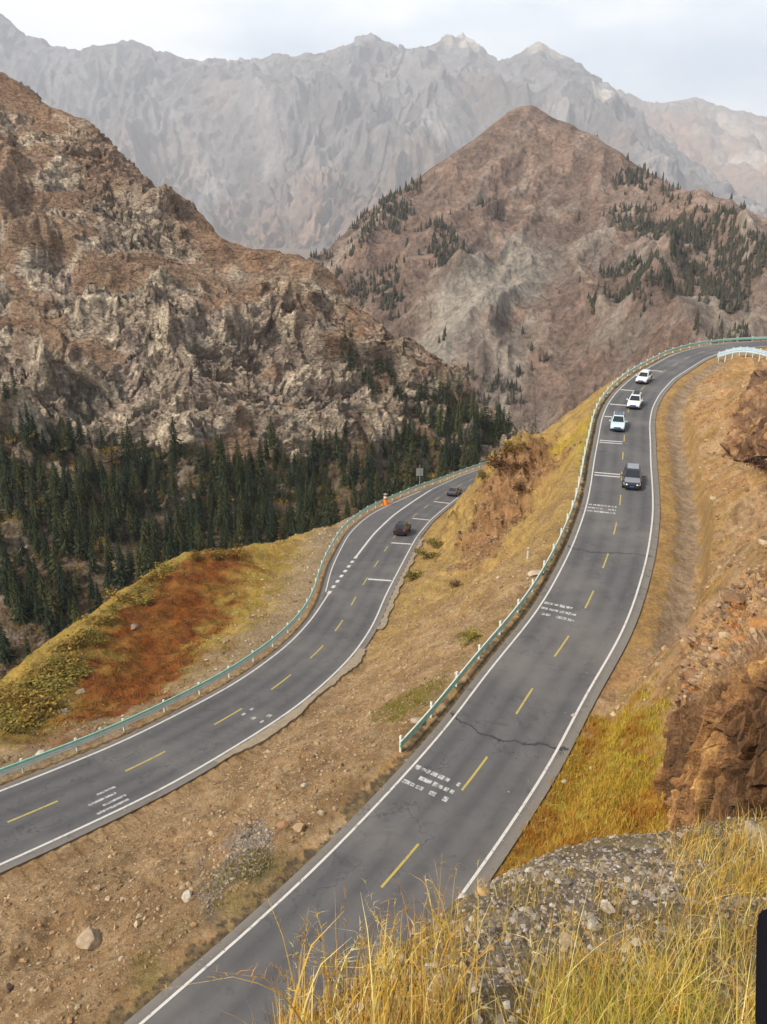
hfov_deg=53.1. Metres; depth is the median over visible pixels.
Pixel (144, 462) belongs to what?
spruce tree
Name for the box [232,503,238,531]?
spruce tree
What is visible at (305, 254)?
valley floor
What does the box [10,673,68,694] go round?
shrub
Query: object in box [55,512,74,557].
spruce tree
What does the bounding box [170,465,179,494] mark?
spruce tree
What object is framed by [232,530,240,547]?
spruce tree
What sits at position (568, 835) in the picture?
grass
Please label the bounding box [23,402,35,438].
spruce tree
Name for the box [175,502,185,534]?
spruce tree
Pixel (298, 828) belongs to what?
boulder
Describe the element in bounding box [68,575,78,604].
spruce tree
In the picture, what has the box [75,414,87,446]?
spruce tree
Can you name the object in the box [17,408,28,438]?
spruce tree
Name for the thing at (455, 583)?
shrub
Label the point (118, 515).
spruce tree
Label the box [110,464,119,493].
spruce tree
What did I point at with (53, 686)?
shrub
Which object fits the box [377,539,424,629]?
kerb
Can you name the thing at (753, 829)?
boulder
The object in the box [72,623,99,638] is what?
shrub
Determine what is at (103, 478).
spruce tree
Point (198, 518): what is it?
spruce tree
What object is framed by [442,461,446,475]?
spruce tree
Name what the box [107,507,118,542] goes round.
spruce tree
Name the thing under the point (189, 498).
spruce tree
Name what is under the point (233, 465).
spruce tree
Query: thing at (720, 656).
rubble
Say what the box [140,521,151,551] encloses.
spruce tree
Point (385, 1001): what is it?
grass
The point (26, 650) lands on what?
spruce tree
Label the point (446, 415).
spruce tree
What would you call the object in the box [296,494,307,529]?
spruce tree
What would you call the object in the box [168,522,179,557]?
spruce tree
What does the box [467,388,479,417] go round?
spruce tree
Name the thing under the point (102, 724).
scattered stones
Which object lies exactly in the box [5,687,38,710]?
shrub
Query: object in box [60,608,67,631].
spruce tree
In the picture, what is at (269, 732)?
kerb
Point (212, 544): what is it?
spruce tree
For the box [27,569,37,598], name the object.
spruce tree
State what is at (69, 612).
spruce tree
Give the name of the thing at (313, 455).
spruce tree
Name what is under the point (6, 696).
shrub
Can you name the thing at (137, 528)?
spruce tree
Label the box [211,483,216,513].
spruce tree
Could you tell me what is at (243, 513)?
spruce tree
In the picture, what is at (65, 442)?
spruce tree
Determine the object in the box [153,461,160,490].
spruce tree
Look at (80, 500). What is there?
spruce tree
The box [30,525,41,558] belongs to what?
spruce tree
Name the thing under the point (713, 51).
sky
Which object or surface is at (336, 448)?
spruce tree
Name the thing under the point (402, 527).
suv
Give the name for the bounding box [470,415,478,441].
spruce tree
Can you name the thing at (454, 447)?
spruce tree
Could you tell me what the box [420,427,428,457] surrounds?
spruce tree
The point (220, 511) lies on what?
spruce tree
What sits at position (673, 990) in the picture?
grass
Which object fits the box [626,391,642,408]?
suv
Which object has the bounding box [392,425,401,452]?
spruce tree
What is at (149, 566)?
spruce tree
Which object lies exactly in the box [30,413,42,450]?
spruce tree
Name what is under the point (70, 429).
spruce tree
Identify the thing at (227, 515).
spruce tree
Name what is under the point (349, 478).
spruce tree
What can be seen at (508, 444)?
shrub
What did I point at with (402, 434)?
spruce tree
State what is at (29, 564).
spruce tree
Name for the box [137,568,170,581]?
shrub
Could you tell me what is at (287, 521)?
spruce tree
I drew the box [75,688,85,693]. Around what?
boulder
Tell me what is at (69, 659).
shrub
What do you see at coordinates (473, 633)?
shrub
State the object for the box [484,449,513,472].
shrub
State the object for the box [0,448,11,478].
spruce tree
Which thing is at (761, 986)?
padded post
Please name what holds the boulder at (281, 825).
on the ground at (690, 536)
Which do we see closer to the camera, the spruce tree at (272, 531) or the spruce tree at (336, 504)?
the spruce tree at (272, 531)
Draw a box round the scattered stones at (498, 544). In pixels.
[445,436,580,572]
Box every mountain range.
[0,13,766,249]
[614,88,766,208]
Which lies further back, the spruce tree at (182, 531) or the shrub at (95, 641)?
the spruce tree at (182, 531)
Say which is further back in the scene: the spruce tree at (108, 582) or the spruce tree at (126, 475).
the spruce tree at (126, 475)
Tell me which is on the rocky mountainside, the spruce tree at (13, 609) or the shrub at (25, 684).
the spruce tree at (13, 609)
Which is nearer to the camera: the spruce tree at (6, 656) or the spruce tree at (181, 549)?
the spruce tree at (6, 656)
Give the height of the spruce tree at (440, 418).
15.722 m
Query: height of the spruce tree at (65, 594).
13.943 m
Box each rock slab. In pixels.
[411,717,421,723]
[527,570,539,576]
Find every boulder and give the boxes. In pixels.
[5,983,13,993]
[35,750,45,754]
[57,708,68,714]
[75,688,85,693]
[76,926,101,949]
[131,623,138,629]
[136,913,143,918]
[181,890,191,902]
[277,821,291,829]
[293,823,304,833]
[301,783,307,787]
[318,810,324,815]
[387,947,398,955]
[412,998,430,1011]
[476,884,490,895]
[558,932,573,946]
[600,899,615,913]
[656,926,674,939]
[745,820,766,846]
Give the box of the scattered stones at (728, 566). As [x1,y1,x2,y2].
[589,348,766,761]
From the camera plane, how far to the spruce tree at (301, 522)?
273.44 m
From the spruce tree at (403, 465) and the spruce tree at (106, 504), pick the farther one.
the spruce tree at (403, 465)
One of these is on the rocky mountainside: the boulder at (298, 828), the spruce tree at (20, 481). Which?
the spruce tree at (20, 481)
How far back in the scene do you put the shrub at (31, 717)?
65.04 m
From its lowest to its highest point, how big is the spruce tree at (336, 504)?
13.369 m
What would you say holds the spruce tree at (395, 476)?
on the rocky mountainside
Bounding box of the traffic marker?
[382,493,388,505]
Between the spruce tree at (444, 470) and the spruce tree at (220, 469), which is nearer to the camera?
the spruce tree at (220, 469)
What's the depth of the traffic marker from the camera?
146.21 m
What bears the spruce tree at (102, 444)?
on the rocky mountainside
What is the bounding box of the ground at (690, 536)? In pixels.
[0,340,766,1023]
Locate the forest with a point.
(465, 412)
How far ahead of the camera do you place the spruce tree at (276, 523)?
273.81 m
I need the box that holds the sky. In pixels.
[0,0,766,116]
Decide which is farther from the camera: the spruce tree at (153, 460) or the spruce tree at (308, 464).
the spruce tree at (308, 464)
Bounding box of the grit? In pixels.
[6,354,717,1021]
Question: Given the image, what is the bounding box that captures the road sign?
[416,464,422,483]
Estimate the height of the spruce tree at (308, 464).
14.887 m
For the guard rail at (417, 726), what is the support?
on the ground at (690, 536)
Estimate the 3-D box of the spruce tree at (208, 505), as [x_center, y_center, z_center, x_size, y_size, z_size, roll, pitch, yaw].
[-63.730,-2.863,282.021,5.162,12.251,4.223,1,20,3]
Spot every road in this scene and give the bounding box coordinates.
[0,467,483,874]
[124,341,766,1023]
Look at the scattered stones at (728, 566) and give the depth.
66.51 m
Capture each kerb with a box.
[214,648,366,763]
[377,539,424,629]
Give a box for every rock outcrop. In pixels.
[652,567,766,830]
[719,366,766,460]
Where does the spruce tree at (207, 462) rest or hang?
on the rocky mountainside
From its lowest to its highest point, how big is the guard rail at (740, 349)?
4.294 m
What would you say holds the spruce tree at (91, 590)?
on the rocky mountainside
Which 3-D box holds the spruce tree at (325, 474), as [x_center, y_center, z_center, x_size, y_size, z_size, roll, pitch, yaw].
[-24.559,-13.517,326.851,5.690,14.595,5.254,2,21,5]
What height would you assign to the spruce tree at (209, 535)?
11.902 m
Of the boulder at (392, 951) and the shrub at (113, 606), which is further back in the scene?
the shrub at (113, 606)
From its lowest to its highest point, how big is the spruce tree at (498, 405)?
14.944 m
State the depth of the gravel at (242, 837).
40.93 m
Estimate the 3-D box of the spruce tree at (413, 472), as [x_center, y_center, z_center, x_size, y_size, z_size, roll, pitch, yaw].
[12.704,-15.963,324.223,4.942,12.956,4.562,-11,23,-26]
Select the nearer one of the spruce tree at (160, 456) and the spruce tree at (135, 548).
the spruce tree at (135, 548)
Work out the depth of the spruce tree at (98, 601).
228.61 m
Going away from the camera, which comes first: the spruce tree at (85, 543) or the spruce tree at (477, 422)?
the spruce tree at (85, 543)
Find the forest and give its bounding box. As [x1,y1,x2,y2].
[0,321,536,637]
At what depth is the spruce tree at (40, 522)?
246.41 m
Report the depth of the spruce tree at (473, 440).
349.96 m
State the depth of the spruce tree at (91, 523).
255.10 m
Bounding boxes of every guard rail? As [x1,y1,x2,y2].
[0,462,485,776]
[399,336,766,752]
[717,346,766,361]
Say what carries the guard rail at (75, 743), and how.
on the ground at (690, 536)
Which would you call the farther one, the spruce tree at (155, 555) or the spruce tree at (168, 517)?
the spruce tree at (168, 517)
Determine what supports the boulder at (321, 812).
on the ground at (690, 536)
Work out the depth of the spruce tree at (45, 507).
257.23 m
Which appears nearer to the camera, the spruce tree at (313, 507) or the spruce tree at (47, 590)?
the spruce tree at (47, 590)
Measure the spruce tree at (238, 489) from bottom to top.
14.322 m
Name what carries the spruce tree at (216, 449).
on the rocky mountainside
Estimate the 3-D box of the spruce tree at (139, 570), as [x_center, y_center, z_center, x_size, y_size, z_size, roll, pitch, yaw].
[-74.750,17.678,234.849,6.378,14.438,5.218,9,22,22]
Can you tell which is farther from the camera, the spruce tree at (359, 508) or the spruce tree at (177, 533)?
the spruce tree at (359, 508)
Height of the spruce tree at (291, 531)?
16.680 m
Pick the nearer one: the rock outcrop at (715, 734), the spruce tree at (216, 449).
the rock outcrop at (715, 734)
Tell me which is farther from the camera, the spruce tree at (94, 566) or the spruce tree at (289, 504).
the spruce tree at (289, 504)
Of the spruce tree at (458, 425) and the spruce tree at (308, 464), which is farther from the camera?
the spruce tree at (458, 425)
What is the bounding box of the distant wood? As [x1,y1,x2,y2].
[310,134,766,412]
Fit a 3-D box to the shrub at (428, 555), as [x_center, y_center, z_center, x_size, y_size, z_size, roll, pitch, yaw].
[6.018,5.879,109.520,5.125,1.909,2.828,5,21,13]
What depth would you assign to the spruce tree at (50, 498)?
258.81 m
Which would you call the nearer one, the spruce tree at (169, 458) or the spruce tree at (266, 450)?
the spruce tree at (169, 458)
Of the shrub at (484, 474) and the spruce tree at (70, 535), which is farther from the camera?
the spruce tree at (70, 535)
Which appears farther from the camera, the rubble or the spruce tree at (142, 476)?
the spruce tree at (142, 476)
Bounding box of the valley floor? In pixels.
[248,247,322,259]
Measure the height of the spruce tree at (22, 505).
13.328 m
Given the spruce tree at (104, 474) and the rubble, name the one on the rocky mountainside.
the spruce tree at (104, 474)
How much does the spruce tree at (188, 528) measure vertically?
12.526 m
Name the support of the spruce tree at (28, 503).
on the rocky mountainside
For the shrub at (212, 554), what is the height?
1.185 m
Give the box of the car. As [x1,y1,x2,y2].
[447,486,461,495]
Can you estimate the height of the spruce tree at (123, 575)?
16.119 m
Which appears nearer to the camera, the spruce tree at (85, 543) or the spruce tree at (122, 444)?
the spruce tree at (85, 543)
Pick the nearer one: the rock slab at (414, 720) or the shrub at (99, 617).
the rock slab at (414, 720)
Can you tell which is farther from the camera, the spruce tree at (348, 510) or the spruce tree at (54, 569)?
the spruce tree at (348, 510)
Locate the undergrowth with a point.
(276, 501)
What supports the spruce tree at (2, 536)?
on the rocky mountainside
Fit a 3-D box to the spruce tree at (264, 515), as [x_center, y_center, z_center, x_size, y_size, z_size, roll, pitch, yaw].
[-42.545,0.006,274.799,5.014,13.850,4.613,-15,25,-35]
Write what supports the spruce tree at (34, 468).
on the rocky mountainside
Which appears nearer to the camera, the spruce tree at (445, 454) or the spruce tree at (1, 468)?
the spruce tree at (1, 468)
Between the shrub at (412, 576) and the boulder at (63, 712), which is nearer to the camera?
the boulder at (63, 712)
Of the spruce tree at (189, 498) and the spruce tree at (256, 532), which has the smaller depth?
the spruce tree at (256, 532)
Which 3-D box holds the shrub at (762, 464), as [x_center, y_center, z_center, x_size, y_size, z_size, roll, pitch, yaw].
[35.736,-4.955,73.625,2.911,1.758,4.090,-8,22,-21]
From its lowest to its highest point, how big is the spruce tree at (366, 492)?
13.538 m
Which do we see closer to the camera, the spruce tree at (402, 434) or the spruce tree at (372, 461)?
the spruce tree at (372, 461)
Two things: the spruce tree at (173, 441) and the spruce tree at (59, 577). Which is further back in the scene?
the spruce tree at (173, 441)
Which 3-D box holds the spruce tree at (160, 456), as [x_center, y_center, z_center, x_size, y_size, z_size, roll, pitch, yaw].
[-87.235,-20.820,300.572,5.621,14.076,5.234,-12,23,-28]
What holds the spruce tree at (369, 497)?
on the rocky mountainside
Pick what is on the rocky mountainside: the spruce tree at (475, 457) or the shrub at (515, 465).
the spruce tree at (475, 457)
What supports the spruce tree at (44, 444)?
on the rocky mountainside
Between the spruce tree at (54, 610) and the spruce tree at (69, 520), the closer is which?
the spruce tree at (54, 610)
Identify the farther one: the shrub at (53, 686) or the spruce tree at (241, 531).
the spruce tree at (241, 531)
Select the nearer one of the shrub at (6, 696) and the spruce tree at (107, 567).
the shrub at (6, 696)
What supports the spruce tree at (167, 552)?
on the rocky mountainside
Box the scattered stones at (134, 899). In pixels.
[0,437,582,1023]
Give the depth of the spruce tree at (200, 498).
283.40 m
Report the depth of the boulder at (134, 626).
87.25 m
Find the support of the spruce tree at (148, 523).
on the rocky mountainside
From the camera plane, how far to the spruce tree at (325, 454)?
330.14 m
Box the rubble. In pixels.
[672,568,766,702]
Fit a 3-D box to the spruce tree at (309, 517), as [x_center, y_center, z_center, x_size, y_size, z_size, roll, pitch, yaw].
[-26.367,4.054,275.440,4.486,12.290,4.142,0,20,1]
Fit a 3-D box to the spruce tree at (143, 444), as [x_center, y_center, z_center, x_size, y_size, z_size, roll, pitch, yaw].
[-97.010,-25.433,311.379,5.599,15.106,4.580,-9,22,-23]
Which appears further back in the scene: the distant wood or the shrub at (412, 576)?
the distant wood
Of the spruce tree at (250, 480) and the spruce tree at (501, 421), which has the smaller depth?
the spruce tree at (250, 480)
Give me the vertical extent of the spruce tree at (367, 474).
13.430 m
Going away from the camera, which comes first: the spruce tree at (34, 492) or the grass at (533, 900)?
the grass at (533, 900)
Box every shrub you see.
[0,677,37,705]
[0,701,27,720]
[0,709,48,734]
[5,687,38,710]
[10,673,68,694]
[16,709,40,727]
[18,686,68,722]
[23,660,60,679]
[28,676,70,696]
[40,652,73,671]
[51,659,94,683]
[53,632,94,651]
[59,648,86,663]
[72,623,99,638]
[80,610,119,624]
[80,629,107,644]
[101,586,146,603]
[102,603,122,613]
[126,580,159,597]
[134,595,155,606]
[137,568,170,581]
[153,558,180,571]
[189,549,199,560]
[198,547,222,562]
[213,542,250,558]
[403,569,423,581]
[411,546,443,559]
[423,538,443,548]
[447,578,462,586]
[453,624,486,647]
[474,468,486,478]
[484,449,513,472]
[501,437,528,451]
[508,461,528,470]
[511,479,533,492]
[737,450,766,470]
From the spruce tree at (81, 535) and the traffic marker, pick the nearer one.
the traffic marker
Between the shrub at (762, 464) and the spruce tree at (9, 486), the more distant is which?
the spruce tree at (9, 486)
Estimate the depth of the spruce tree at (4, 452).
270.56 m
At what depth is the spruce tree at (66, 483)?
264.94 m
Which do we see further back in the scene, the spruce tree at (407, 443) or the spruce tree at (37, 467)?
the spruce tree at (407, 443)
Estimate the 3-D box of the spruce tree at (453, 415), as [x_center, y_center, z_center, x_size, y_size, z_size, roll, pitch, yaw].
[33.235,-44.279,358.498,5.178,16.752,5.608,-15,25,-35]
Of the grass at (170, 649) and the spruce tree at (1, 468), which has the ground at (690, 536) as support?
the grass at (170, 649)
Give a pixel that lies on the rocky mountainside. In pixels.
(134, 298)
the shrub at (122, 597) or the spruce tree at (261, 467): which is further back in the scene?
the spruce tree at (261, 467)
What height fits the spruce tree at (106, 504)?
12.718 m
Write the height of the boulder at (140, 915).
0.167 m
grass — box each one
[0,525,335,762]
[3,548,265,750]
[59,597,513,1016]
[162,860,534,1023]
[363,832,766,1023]
[415,834,677,967]
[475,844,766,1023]
[485,667,676,881]
[621,349,766,734]
[642,798,766,920]
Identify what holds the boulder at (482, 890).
on the ground at (690, 536)
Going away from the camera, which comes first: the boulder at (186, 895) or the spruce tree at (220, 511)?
the boulder at (186, 895)
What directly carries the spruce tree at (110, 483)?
on the rocky mountainside
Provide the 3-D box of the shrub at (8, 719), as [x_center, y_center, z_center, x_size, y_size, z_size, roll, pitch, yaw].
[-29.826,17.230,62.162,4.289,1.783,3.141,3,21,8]
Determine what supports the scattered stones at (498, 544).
on the ground at (690, 536)
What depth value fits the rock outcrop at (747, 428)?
89.16 m
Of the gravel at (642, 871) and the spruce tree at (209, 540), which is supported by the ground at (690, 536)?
the gravel at (642, 871)
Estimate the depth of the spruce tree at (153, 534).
250.56 m
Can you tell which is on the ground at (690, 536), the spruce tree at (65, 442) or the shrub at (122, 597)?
the shrub at (122, 597)
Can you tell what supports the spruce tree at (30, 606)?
on the rocky mountainside
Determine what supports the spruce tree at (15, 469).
on the rocky mountainside
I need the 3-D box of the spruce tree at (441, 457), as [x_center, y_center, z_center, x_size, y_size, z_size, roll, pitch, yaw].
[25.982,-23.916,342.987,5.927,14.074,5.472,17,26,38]
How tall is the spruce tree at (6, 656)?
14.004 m
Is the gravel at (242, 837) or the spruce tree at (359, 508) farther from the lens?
the spruce tree at (359, 508)
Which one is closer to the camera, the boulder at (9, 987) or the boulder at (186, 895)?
the boulder at (9, 987)
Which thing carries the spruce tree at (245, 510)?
on the rocky mountainside
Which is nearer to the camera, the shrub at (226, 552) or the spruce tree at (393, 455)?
the shrub at (226, 552)
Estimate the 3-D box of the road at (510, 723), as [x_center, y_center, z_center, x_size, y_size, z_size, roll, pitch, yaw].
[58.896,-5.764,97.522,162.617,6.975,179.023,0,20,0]
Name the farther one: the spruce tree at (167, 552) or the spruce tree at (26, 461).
the spruce tree at (26, 461)
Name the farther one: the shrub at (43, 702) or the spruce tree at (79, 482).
the spruce tree at (79, 482)
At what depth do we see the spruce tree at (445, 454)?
339.55 m
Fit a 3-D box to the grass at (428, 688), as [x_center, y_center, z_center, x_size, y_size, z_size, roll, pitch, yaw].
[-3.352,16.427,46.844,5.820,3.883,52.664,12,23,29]
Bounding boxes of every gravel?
[191,816,286,921]
[286,817,766,1023]
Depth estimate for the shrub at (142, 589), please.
97.47 m
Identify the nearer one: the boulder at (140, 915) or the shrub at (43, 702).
the boulder at (140, 915)
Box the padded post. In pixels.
[755,909,766,1023]
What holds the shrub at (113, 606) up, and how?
on the ground at (690, 536)
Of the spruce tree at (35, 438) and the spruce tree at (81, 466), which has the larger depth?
the spruce tree at (35, 438)
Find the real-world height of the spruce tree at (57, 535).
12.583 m
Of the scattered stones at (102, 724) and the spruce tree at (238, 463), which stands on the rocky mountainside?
the spruce tree at (238, 463)
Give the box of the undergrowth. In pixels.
[0,385,464,677]
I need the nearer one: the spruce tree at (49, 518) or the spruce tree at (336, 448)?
the spruce tree at (49, 518)
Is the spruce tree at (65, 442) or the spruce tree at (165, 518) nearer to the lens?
the spruce tree at (165, 518)
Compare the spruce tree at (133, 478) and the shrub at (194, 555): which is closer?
the shrub at (194, 555)
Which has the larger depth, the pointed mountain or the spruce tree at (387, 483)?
the pointed mountain
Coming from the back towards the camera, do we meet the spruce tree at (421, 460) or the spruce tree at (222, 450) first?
the spruce tree at (421, 460)
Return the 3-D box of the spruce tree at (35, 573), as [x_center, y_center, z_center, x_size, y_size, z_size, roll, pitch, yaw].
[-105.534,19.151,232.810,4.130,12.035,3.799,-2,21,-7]
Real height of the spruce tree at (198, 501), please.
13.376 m
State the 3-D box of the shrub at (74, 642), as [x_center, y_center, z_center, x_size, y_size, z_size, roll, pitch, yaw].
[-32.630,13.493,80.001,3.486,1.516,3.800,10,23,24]
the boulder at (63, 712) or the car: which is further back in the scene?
the car
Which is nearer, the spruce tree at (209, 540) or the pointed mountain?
the spruce tree at (209, 540)
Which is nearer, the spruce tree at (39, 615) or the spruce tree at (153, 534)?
the spruce tree at (39, 615)
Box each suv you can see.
[393,520,410,535]
[609,411,626,430]
[621,463,643,488]
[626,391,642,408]
[635,369,651,383]
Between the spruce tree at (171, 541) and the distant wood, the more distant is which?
the distant wood
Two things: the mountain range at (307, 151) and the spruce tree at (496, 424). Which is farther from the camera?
the mountain range at (307, 151)
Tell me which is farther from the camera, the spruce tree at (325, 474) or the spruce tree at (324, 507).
the spruce tree at (325, 474)
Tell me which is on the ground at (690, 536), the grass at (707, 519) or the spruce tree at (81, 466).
the grass at (707, 519)
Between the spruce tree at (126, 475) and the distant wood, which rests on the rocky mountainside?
the spruce tree at (126, 475)
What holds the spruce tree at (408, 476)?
on the rocky mountainside
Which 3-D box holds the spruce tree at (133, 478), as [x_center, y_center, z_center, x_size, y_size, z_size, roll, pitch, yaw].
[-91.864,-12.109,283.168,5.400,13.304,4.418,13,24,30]
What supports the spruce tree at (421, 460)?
on the rocky mountainside
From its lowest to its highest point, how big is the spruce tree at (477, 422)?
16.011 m
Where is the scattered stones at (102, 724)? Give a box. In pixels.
[0,464,484,764]
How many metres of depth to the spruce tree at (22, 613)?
224.13 m
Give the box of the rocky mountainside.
[0,72,540,679]
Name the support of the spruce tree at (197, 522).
on the rocky mountainside
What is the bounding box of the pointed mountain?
[306,105,766,432]
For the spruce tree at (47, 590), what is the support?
on the rocky mountainside
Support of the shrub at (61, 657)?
on the ground at (690, 536)
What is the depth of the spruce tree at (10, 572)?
227.32 m
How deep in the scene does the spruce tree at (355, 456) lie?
319.29 m
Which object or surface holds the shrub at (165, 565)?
on the ground at (690, 536)
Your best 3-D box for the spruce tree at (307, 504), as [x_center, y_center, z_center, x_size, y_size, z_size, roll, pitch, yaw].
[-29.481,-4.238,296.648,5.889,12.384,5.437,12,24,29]
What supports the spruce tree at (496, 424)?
on the rocky mountainside
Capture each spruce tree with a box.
[0,437,11,468]
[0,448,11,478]
[0,454,13,480]
[0,474,13,508]
[0,524,5,547]
[0,544,23,593]
[0,623,15,664]
[1,569,10,607]
[3,462,14,500]
[7,564,19,596]
[8,582,16,619]
[11,451,23,482]
[14,584,32,624]
[15,466,25,496]
[16,483,27,517]
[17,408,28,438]
[17,451,24,476]
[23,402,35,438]
[23,575,36,615]
[23,636,31,658]
[24,457,36,486]
[24,549,34,578]
[26,492,33,516]
[27,508,35,546]
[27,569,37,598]
[28,479,40,504]
[29,490,42,524]
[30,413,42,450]
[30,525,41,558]
[30,557,41,590]
[31,455,37,480]
[31,585,45,623]
[36,455,48,492]
[36,462,39,486]
[36,573,46,615]
[39,521,49,549]
[40,530,48,568]
[41,427,50,455]
[41,487,52,522]
[41,599,60,636]
[43,580,60,620]
[44,585,63,629]
[45,544,53,582]
[46,501,52,532]
[47,480,60,517]
[48,541,67,588]
[49,423,63,454]
[49,462,68,507]
[50,496,64,532]
[53,520,64,552]
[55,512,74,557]
[56,559,65,599]
[58,421,69,453]
[58,573,73,613]
[60,418,71,450]
[60,464,73,497]
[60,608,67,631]
[63,501,75,537]
[66,465,73,484]
[67,418,78,450]
[67,598,72,624]
[68,524,75,551]
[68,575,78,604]
[70,596,81,622]
[72,454,78,487]
[72,525,87,562]
[73,479,85,509]
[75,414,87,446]
[76,449,92,485]
[77,468,89,500]
[77,521,84,551]
[82,524,91,559]
[86,452,100,487]
[86,540,102,572]
[87,572,95,598]
[88,507,96,538]
[93,503,104,539]
[93,582,103,608]
[96,427,108,454]
[99,459,109,495]
[100,461,109,487]
[100,482,112,514]
[103,533,114,564]
[103,550,114,583]
[104,507,112,531]
[106,575,112,600]
[107,475,114,502]
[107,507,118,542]
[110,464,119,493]
[110,486,126,526]
[111,540,130,586]
[114,476,126,514]
[120,432,126,461]
[120,477,129,504]
[121,458,133,492]
[124,437,131,469]
[125,422,134,448]
[125,502,134,533]
[130,462,141,491]
[131,508,142,539]
[133,548,144,581]
[134,542,141,569]
[139,432,150,451]
[139,458,147,487]
[139,542,150,575]
[140,432,147,457]
[140,443,147,474]
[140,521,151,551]
[140,543,153,575]
[146,508,152,534]
[148,515,163,553]
[149,481,162,512]
[151,452,161,487]
[151,540,159,567]
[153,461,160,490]
[156,442,166,473]
[158,524,163,552]
[161,516,170,542]
[161,539,171,560]
[162,521,169,553]
[165,417,182,458]
[166,443,176,471]
[167,506,174,531]
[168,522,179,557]
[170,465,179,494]
[173,516,185,552]
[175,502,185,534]
[179,520,186,547]
[179,532,186,554]
[185,521,193,548]
[187,488,193,512]
[191,505,206,538]
[194,521,205,550]
[195,491,202,520]
[196,469,207,496]
[197,524,205,551]
[198,485,203,511]
[202,442,215,476]
[205,489,214,517]
[206,523,214,548]
[207,496,215,528]
[208,529,211,547]
[208,535,215,550]
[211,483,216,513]
[212,430,223,463]
[215,454,231,489]
[216,490,224,526]
[218,524,225,549]
[219,435,232,469]
[222,495,234,533]
[222,529,229,549]
[231,454,236,478]
[232,464,245,497]
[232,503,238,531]
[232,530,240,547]
[234,439,244,467]
[235,452,244,483]
[235,494,246,526]
[236,504,246,539]
[242,453,247,480]
[242,491,249,525]
[244,462,257,494]
[252,521,263,543]
[254,462,265,495]
[255,437,267,468]
[255,448,266,476]
[258,494,269,529]
[262,431,270,458]
[266,472,278,501]
[266,494,279,530]
[267,416,276,449]
[268,509,278,542]
[279,524,284,539]
[284,505,289,531]
[286,506,297,538]
[287,497,294,522]
[290,453,298,486]
[294,486,307,522]
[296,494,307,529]
[297,512,302,531]
[299,509,308,533]
[302,486,310,515]
[306,451,312,475]
[307,429,320,464]
[307,507,312,530]
[309,512,315,530]
[310,461,318,487]
[310,488,318,517]
[319,429,331,459]
[320,494,329,523]
[321,497,335,526]
[323,464,329,489]
[330,491,341,521]
[331,427,341,460]
[332,503,337,524]
[343,457,355,489]
[344,497,351,517]
[351,443,361,477]
[357,496,362,512]
[362,477,374,505]
[363,449,371,479]
[366,483,373,505]
[368,443,377,473]
[370,466,376,492]
[373,469,380,501]
[384,473,392,496]
[389,445,398,474]
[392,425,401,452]
[392,462,401,491]
[399,414,406,444]
[400,451,411,481]
[402,423,410,456]
[402,460,412,490]
[404,420,419,453]
[411,460,416,485]
[417,456,423,484]
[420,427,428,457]
[421,461,426,482]
[434,406,447,436]
[437,444,443,472]
[440,435,449,467]
[442,409,448,436]
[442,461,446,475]
[448,400,452,420]
[449,435,459,465]
[450,401,456,431]
[452,401,463,435]
[457,443,469,470]
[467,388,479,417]
[469,429,478,456]
[469,442,479,465]
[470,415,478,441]
[473,407,479,434]
[486,423,492,447]
[491,403,500,431]
[492,407,501,437]
[499,407,508,434]
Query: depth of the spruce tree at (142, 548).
237.01 m
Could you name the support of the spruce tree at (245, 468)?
on the rocky mountainside
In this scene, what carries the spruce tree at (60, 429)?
on the rocky mountainside
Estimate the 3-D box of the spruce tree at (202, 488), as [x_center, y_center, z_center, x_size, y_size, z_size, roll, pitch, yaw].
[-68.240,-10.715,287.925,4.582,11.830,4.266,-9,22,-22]
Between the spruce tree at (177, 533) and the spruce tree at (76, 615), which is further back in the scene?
the spruce tree at (177, 533)
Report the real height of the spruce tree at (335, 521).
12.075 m
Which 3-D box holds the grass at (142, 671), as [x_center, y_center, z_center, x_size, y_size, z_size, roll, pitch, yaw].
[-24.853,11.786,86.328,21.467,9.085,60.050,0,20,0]
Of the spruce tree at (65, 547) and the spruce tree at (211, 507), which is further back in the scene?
the spruce tree at (211, 507)
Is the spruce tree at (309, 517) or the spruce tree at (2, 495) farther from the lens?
the spruce tree at (309, 517)
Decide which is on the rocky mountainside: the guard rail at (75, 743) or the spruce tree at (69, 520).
the spruce tree at (69, 520)
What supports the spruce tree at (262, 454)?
on the rocky mountainside
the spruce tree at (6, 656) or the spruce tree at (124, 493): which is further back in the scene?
the spruce tree at (124, 493)
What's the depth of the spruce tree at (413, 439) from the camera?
346.74 m
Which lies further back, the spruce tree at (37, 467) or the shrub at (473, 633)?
the spruce tree at (37, 467)

